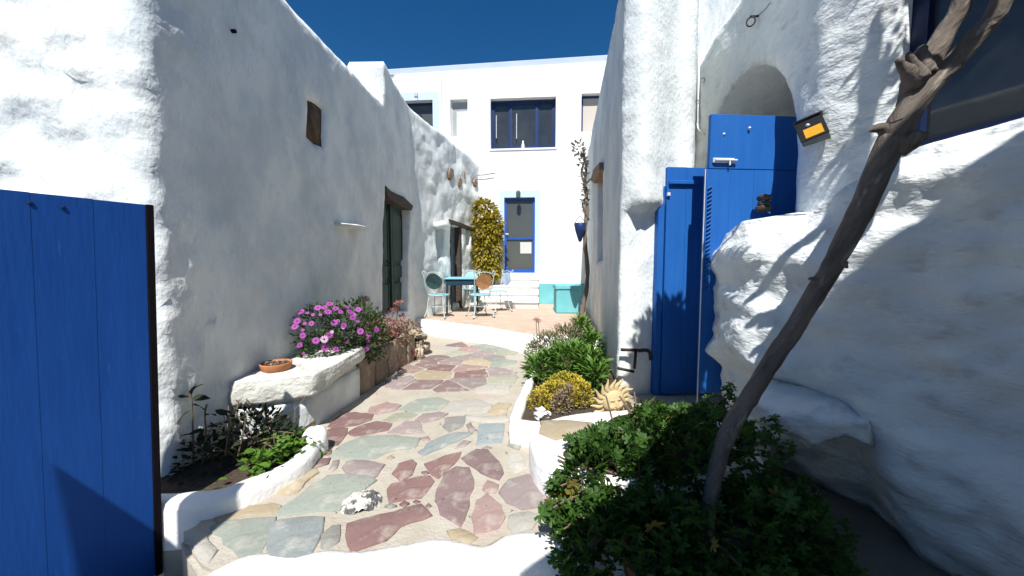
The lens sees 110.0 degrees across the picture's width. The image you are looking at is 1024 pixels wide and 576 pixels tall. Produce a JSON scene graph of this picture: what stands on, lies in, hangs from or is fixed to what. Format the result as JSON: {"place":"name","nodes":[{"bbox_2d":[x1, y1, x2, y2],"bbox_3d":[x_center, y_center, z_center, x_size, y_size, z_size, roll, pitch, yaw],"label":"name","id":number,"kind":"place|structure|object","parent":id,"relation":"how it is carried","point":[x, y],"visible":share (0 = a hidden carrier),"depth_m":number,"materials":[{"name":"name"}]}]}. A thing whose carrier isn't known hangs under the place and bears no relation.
{"place":"outdoors","nodes":[
{"label":"outdoors","id":0,"kind":"place"},
{"bbox_2d":[285,0,617,68],"label":"sky","id":1,"kind":"structure","parent":0,"point":[399,34],"materials":[{"name":"blue"}]},
{"bbox_2d":[181,335,776,575],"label":"path","id":2,"kind":"structure","parent":0,"point":[420,467],"depth_m":1.97,"materials":[{"name":"stone"}]},
{"bbox_2d":[228,345,364,440],"bbox_3d":[-1.694,0.882,3.000,0.588,0.586,1.077,0,4,0],"label":"stone bench","id":3,"kind":"object","parent":2,"relation":"on","point":[327,384],"visible":0.75,"depth_m":2.71,"materials":[{"name":"grey white-painted stone"}]},
{"bbox_2d":[259,359,292,372],"bbox_3d":[-1.811,0.594,2.753,0.216,0.069,0.216,0,4,0],"label":"terracotta dish","id":4,"kind":"object","parent":3,"relation":"on","point":[274,365],"visible":1,"depth_m":2.71,"materials":[{"name":"ceramic"}]},
{"bbox_2d":[356,327,429,394],"bbox_3d":[-1.546,0.803,4.533,0.758,0.523,2.063,0,4,0],"label":"stone flower bed","id":5,"kind":"object","parent":2,"relation":"on","point":[397,356],"visible":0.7,"depth_m":4.20,"materials":[{"name":"stone"}]},
{"bbox_2d":[289,296,393,363],"bbox_3d":[-1.633,0.449,3.548,1.084,0.722,0.838,-4,5,-43],"label":"daisy bush","id":6,"kind":"object","parent":5,"relation":"on","point":[359,334],"visible":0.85,"depth_m":3.37,"materials":[{"name":"pink plant"}]},
{"bbox_2d":[358,295,422,356],"bbox_3d":[-1.670,0.496,4.446,0.774,0.869,1.511,3,5,41],"label":"pink sedum","id":7,"kind":"object","parent":5,"relation":"on","point":[393,328],"visible":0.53,"depth_m":4.72,"materials":[{"name":"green plant"}]},
{"bbox_2d":[509,345,631,446],"bbox_3d":[0.659,0.903,3.952,0.970,0.603,2.998,1,4,9],"label":"planter","id":8,"kind":"object","parent":2,"relation":"on","point":[525,420],"visible":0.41,"depth_m":2.88,"materials":[{"name":"white paint"}]},
{"bbox_2d":[521,322,584,357],"bbox_3d":[0.531,0.675,4.464,1.094,0.475,0.562,-4,5,-44],"label":"grey green plant","id":9,"kind":"object","parent":8,"relation":"on","point":[538,346],"visible":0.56,"depth_m":4.41,"materials":[{"name":"green plant"}]},
{"bbox_2d":[525,370,594,413],"bbox_3d":[0.396,0.872,3.033,0.601,0.276,0.480,-2,4,-23],"label":"yellow sedum","id":10,"kind":"object","parent":8,"relation":"on","point":[565,395],"visible":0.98,"depth_m":2.97,"materials":[{"name":"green plant"}]},
{"bbox_2d":[533,317,590,349],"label":"rosy succulent","id":11,"kind":"object","parent":8,"relation":"on","point":[538,320],"visible":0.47,"depth_m":4.65,"materials":[{"name":"pink plant"}]},
{"bbox_2d":[520,337,613,393],"bbox_3d":[0.576,0.759,3.616,1.051,0.547,0.832,2,4,30],"label":"leafy plant","id":12,"kind":"object","parent":8,"relation":"on","point":[593,364],"visible":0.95,"depth_m":3.53,"materials":[{"name":"green plant"}]},
{"bbox_2d":[569,312,605,358],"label":"vine foot plant","id":13,"kind":"object","parent":8,"relation":"on","point":[591,336],"visible":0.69,"depth_m":4.61,"materials":[{"name":"green plant"}]},
{"bbox_2d":[590,379,632,411],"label":"clay sun","id":14,"kind":"object","parent":8,"relation":"on","point":[613,392],"visible":0.84,"depth_m":2.71,"materials":[{"name":"beige ceramic"}]},
{"bbox_2d":[415,304,602,352],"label":"terrace","id":15,"kind":"structure","parent":0,"point":[514,330],"depth_m":6.30,"materials":[{"name":"concrete"}]},
{"bbox_2d":[422,271,453,318],"bbox_3d":[-1.424,0.115,6.926,0.454,0.909,0.500,1,4,12],"label":"garden chair","id":16,"kind":"object","parent":15,"relation":"on","point":[434,281],"visible":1,"depth_m":6.73,"materials":[{"name":"blue metal"}]},
{"bbox_2d":[444,277,478,313],"bbox_3d":[-1.050,0.148,7.648,0.680,0.750,0.680,0,4,0],"label":"square table","id":17,"kind":"object","parent":15,"relation":"on","point":[451,281],"visible":0.71,"depth_m":7.32,"materials":[{"name":"paint"}]},
{"bbox_2d":[462,269,482,309],"bbox_3d":[-0.923,0.025,8.258,0.454,0.909,0.500,-1,4,-10],"label":"garden chair","id":18,"kind":"object","parent":15,"relation":"on","point":[469,274],"visible":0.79,"depth_m":8.41,"materials":[{"name":"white metal"}]},
{"bbox_2d":[469,285,481,305],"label":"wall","id":19,"kind":"structure","parent":15,"relation":"on","point":[472,300],"depth_m":8.78,"materials":[{"name":"white paint"}]},
{"bbox_2d":[466,271,494,318],"bbox_3d":[-0.612,0.113,6.957,0.454,0.909,0.500,-2,4,-25],"label":"garden chair","id":20,"kind":"object","parent":15,"relation":"on","point":[483,281],"visible":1,"depth_m":6.78,"materials":[{"name":"white metal"}]},
{"bbox_2d":[470,196,505,284],"bbox_3d":[-0.595,-0.905,8.843,0.940,2.692,0.718,0,4,0],"label":"golden shrub","id":21,"kind":"object","parent":15,"relation":"on","point":[487,240],"visible":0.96,"depth_m":8.72,"materials":[{"name":"yellow plant"}]},
{"bbox_2d":[388,55,606,303],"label":"back house","id":22,"kind":"structure","parent":15,"relation":"on","point":[488,118],"depth_m":9.11,"materials":[{"name":"paint"}]},
{"bbox_2d":[407,103,432,126],"bbox_3d":[-2.446,-3.865,9.430,0.875,1.907,0.050,0,4,5],"label":"window","id":23,"kind":"structure","parent":22,"relation":"in","point":[424,110],"depth_m":9.36,"materials":[{"name":"glass"}]},
{"bbox_2d":[451,101,467,136],"bbox_3d":[-1.339,-4.341,9.268,0.446,0.922,0.050,0,4,5],"label":"window","id":24,"kind":"structure","parent":22,"relation":"in","point":[459,109],"depth_m":9.25,"materials":[{"name":"white paint"}]},
{"bbox_2d":[516,188,520,197],"bbox_3d":[0.158,-2.386,9.034,0.120,0.251,0.220,0,4,0],"label":"wall lamp","id":25,"kind":"object","parent":22,"relation":"attached to","point":[518,193],"visible":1,"depth_m":8.95,"materials":[{"name":"grey metal"}]},
{"bbox_2d":[504,198,534,272],"bbox_3d":[0.201,-1.357,9.299,0.787,1.926,0.065,0,4,5],"label":"entrance door","id":26,"kind":"structure","parent":22,"relation":"in","point":[519,212],"depth_m":9.29,"materials":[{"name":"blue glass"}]},
{"bbox_2d":[489,99,556,150],"bbox_3d":[0.281,-4.131,9.102,1.705,1.283,0.230,0,4,5],"label":"window","id":27,"kind":"structure","parent":22,"relation":"in","point":[533,122],"depth_m":9.16,"materials":[{"name":"glass"}]},
{"bbox_2d":[581,96,598,131],"bbox_3d":[1.992,-4.354,9.029,0.522,0.915,0.050,0,4,5],"label":"window","id":28,"kind":"structure","parent":22,"relation":"in","point":[589,104],"depth_m":9.02,"materials":[{"name":"white glass"}]},
{"bbox_2d":[484,269,512,312],"bbox_3d":[-0.285,0.053,7.832,0.500,0.909,0.454,-3,5,-35],"label":"garden chair","id":29,"kind":"object","parent":15,"relation":"on","point":[506,278],"visible":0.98,"depth_m":7.87,"materials":[{"name":"white metal"}]},
{"bbox_2d":[479,278,538,307],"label":"entrance steps","id":30,"kind":"structure","parent":15,"relation":"on","point":[522,292],"depth_m":8.68,"materials":[{"name":"white paint"}]},
{"bbox_2d":[553,284,581,312],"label":"masonry block","id":31,"kind":"structure","parent":15,"relation":"on","point":[566,298],"depth_m":7.49,"materials":[{"name":"teal paint"}]},
{"bbox_2d":[570,138,590,317],"bbox_3d":[1.300,-1.071,6.606,0.414,3.466,0.929,0,4,0],"label":"climbing vine","id":32,"kind":"object","parent":15,"relation":"on","point":[585,200],"visible":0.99,"depth_m":6.65,"materials":[{"name":"brown plant"}]},
{"bbox_2d":[574,216,585,241],"bbox_3d":[1.234,-1.063,6.493,0.230,0.476,0.230,0,4,0],"label":"hanging pot","id":33,"kind":"object","parent":32,"relation":"hanging from","point":[580,227],"visible":1,"depth_m":6.43,"materials":[{"name":"blue ceramic"}]},
{"bbox_2d":[775,469,949,575],"bbox_3d":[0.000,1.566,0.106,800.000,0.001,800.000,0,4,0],"label":"ground","id":34,"kind":"structure","parent":0,"point":[884,549],"depth_m":2.02,"materials":[{"name":"grey concrete"}]},
{"bbox_2d":[0,189,162,575],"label":"gate","id":35,"kind":"structure","parent":34,"relation":"on","point":[80,482],"depth_m":1.51,"materials":[{"name":"blue paint"}]},
{"bbox_2d":[163,549,182,575],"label":"landing","id":36,"kind":"object","parent":34,"relation":"on","point":[172,563],"depth_m":1.79,"materials":[{"name":"white paint"}]},
{"bbox_2d":[0,0,478,476],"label":"whitewashed house","id":37,"kind":"structure","parent":34,"relation":"on","point":[278,164],"depth_m":2.49,"materials":[{"name":"white paint"}]},
{"bbox_2d":[382,202,402,312],"bbox_3d":[-2.034,-0.542,5.844,0.161,1.895,1.346,0,4,0],"label":"door","id":38,"kind":"structure","parent":37,"relation":"in","point":[392,218],"depth_m":5.86,"materials":[{"name":"green paint"}]},
{"bbox_2d":[449,227,461,307],"bbox_3d":[-1.438,-0.475,8.233,0.521,1.913,0.567,0,4,0],"label":"doorway","id":39,"kind":"structure","parent":37,"relation":"in","point":[458,234],"depth_m":8.34,"materials":[{"name":"brown wood"}]},
{"bbox_2d":[154,421,327,575],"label":"planter","id":40,"kind":"object","parent":34,"relation":"on","point":[192,503],"visible":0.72,"depth_m":1.97,"materials":[{"name":"white paint"}]},
{"bbox_2d":[177,384,252,463],"bbox_3d":[-1.764,0.809,2.127,0.485,0.496,0.071,0,4,0],"label":"leafy seedling","id":41,"kind":"object","parent":40,"relation":"on","point":[207,447],"visible":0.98,"depth_m":2.14,"materials":[{"name":"green plant"}]},
{"bbox_2d":[161,396,307,484],"bbox_3d":[-1.690,0.938,2.308,0.756,0.373,0.660,0,4,0],"label":"dark shrub","id":42,"kind":"object","parent":40,"relation":"on","point":[266,426],"visible":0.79,"depth_m":2.27,"materials":[{"name":"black plant"}]},
{"bbox_2d":[218,425,325,479],"bbox_3d":[-1.434,1.027,2.236,0.377,0.216,0.534,0,4,0],"label":"green groundcover","id":43,"kind":"object","parent":40,"relation":"on","point":[286,449],"visible":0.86,"depth_m":2.19,"materials":[{"name":"green plant"}]},
{"bbox_2d":[529,410,767,537],"bbox_3d":[0.809,1.165,2.297,1.410,0.503,1.003,0,4,0],"label":"front planter","id":44,"kind":"object","parent":34,"relation":"on","point":[547,444],"visible":0.22,"depth_m":2.08,"materials":[{"name":"white paint"}]},
{"bbox_2d":[585,0,740,394],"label":"tall white house","id":45,"kind":"structure","parent":34,"relation":"on","point":[643,136],"depth_m":3.47,"materials":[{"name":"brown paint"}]},
{"bbox_2d":[617,348,652,372],"bbox_3d":[1.171,0.693,3.412,0.336,0.242,0.042,0,4,0],"label":"water pipe","id":46,"kind":"object","parent":45,"relation":"attached to","point":[648,351],"visible":1,"depth_m":3.40,"materials":[{"name":"black metal"}]},
{"bbox_2d":[650,167,706,394],"bbox_3d":[1.702,-0.041,3.460,0.635,2.193,0.128,0,4,0],"label":"narrow blue door","id":47,"kind":"structure","parent":45,"relation":"attached to","point":[677,266],"depth_m":3.44,"materials":[{"name":"paint"}]},
{"bbox_2d":[622,533,706,575],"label":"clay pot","id":48,"kind":"object","parent":34,"relation":"on","point":[629,572],"visible":0.2,"depth_m":1.54,"materials":[{"name":"ceramic"}]},
{"bbox_2d":[534,381,869,575],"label":"geranium bush","id":49,"kind":"object","parent":34,"relation":"on","point":[777,503],"visible":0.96,"depth_m":1.62,"materials":[{"name":"green plant"}]},
{"bbox_2d":[699,0,1013,546],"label":"leaning tree","id":50,"kind":"object","parent":34,"relation":"on","point":[927,71],"visible":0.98,"depth_m":1.64,"materials":[{"name":"brown plant"}]},
{"bbox_2d":[694,0,1023,212],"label":"arched house","id":51,"kind":"structure","parent":34,"relation":"on","point":[833,60],"depth_m":2.43,"materials":[{"name":"white paint"}]},
{"bbox_2d":[696,114,797,400],"bbox_3d":[2.071,-0.119,3.130,0.860,2.699,0.077,0,4,-4],"label":"passage door","id":52,"kind":"structure","parent":51,"relation":"in","point":[750,158],"depth_m":3.07,"materials":[{"name":"blue paint"}]},
{"bbox_2d":[746,15,758,26],"bbox_3d":[2.251,-2.491,3.342,0.119,0.102,0.039,1,4,13],"label":"iron ring","id":53,"kind":"object","parent":51,"relation":"attached to","point":[751,16],"visible":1,"depth_m":3.34,"materials":[{"name":"grey metal"}]},
{"bbox_2d":[793,110,830,146],"bbox_3d":[2.135,-1.127,2.553,0.215,0.240,0.229,3,5,38],"label":"solar lamp","id":54,"kind":"object","parent":51,"relation":"attached to","point":[812,129],"visible":1,"depth_m":2.50,"materials":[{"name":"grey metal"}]},
{"bbox_2d":[909,0,1023,146],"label":"window","id":55,"kind":"structure","parent":51,"relation":"in","point":[988,91],"depth_m":1.91,"materials":[{"name":"glass"}]},
{"bbox_2d":[706,127,1023,575],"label":"rubble wall","id":56,"kind":"structure","parent":34,"relation":"on","point":[893,395],"depth_m":1.90,"materials":[{"name":"white paint"}]},
{"bbox_2d":[755,194,772,212],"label":"dark stones","id":57,"kind":"object","parent":56,"relation":"on","point":[762,206],"visible":1,"depth_m":2.94,"materials":[{"name":"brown stone"}]}
]}

